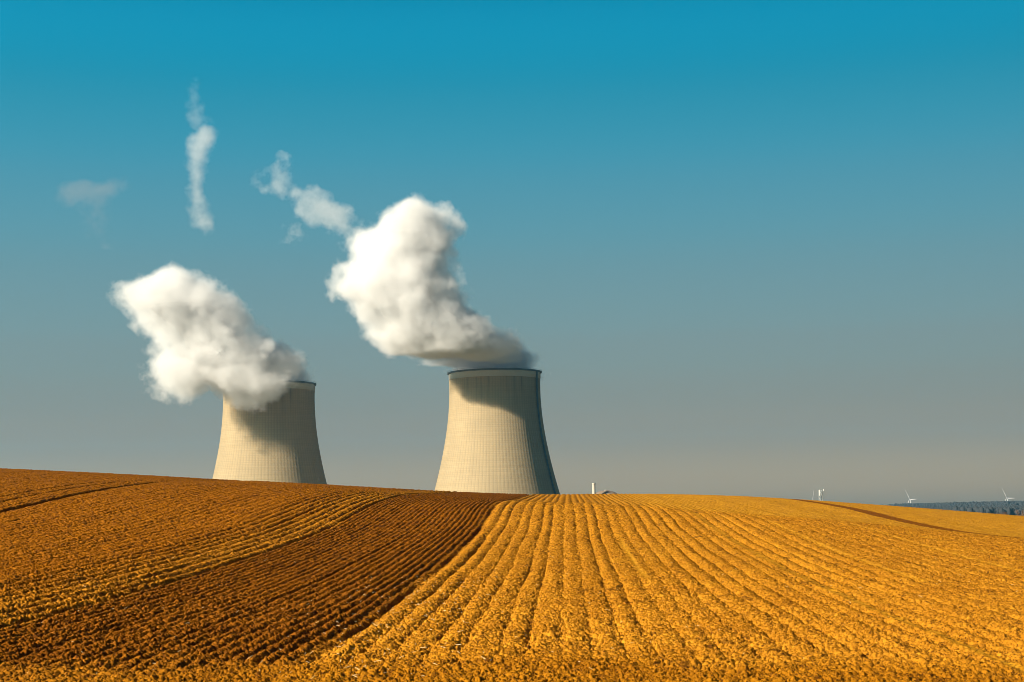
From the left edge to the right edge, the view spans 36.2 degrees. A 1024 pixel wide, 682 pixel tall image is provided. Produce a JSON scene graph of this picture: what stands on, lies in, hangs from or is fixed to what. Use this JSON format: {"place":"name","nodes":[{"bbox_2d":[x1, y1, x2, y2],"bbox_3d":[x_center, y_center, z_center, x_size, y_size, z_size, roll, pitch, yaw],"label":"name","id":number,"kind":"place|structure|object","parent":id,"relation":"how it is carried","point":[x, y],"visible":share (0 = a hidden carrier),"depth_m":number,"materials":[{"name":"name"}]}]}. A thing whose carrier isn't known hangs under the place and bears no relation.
{"place":"outdoors","nodes":[
{"label":"outdoors","id":0,"kind":"place"},
{"bbox_2d":[0,468,1023,681],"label":"field","id":1,"kind":"structure","parent":0,"point":[161,558],"depth_m":57.02,"materials":[{"name":"soil"}]},
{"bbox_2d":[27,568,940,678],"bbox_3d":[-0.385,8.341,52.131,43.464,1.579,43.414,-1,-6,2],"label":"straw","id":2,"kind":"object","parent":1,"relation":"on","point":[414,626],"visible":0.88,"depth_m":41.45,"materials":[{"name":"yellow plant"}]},
{"bbox_2d":[0,0,1023,504],"label":"sky","id":3,"kind":"structure","parent":0,"point":[754,248],"materials":[{"name":"blue"}]},
{"bbox_2d":[818,489,823,500],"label":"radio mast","id":4,"kind":"object","parent":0,"point":[821,496],"visible":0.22,"depth_m":751.28,"materials":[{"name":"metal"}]},
{"bbox_3d":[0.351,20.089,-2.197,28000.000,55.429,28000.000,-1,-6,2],"label":"ground","id":5,"kind":"structure","parent":0,"visible":0},
{"bbox_2d":[212,379,326,483],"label":"cooling tower","id":6,"kind":"structure","parent":5,"relation":"on","point":[268,431],"depth_m":1449.93,"materials":[{"name":"concrete"}]},
{"bbox_2d":[434,367,559,494],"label":"cooling tower","id":7,"kind":"structure","parent":5,"relation":"on","point":[495,441],"depth_m":1390.97,"materials":[{"name":"concrete"}]},
{"bbox_2d":[592,483,595,493],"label":"vent stack","id":8,"kind":"object","parent":5,"relation":"on","point":[593,489],"visible":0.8,"depth_m":1619.75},
{"bbox_2d":[596,490,616,493],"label":"containment building","id":9,"kind":"structure","parent":5,"relation":"on","point":[605,492],"depth_m":1632.26,"materials":[{"name":"concrete"}]},
{"bbox_2d":[882,500,1023,514],"bbox_3d":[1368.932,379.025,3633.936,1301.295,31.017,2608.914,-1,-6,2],"label":"wood","id":10,"kind":"object","parent":5,"relation":"on","point":[999,507],"visible":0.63,"depth_m":3246.06,"materials":[{"name":"green plant"}]}
]}

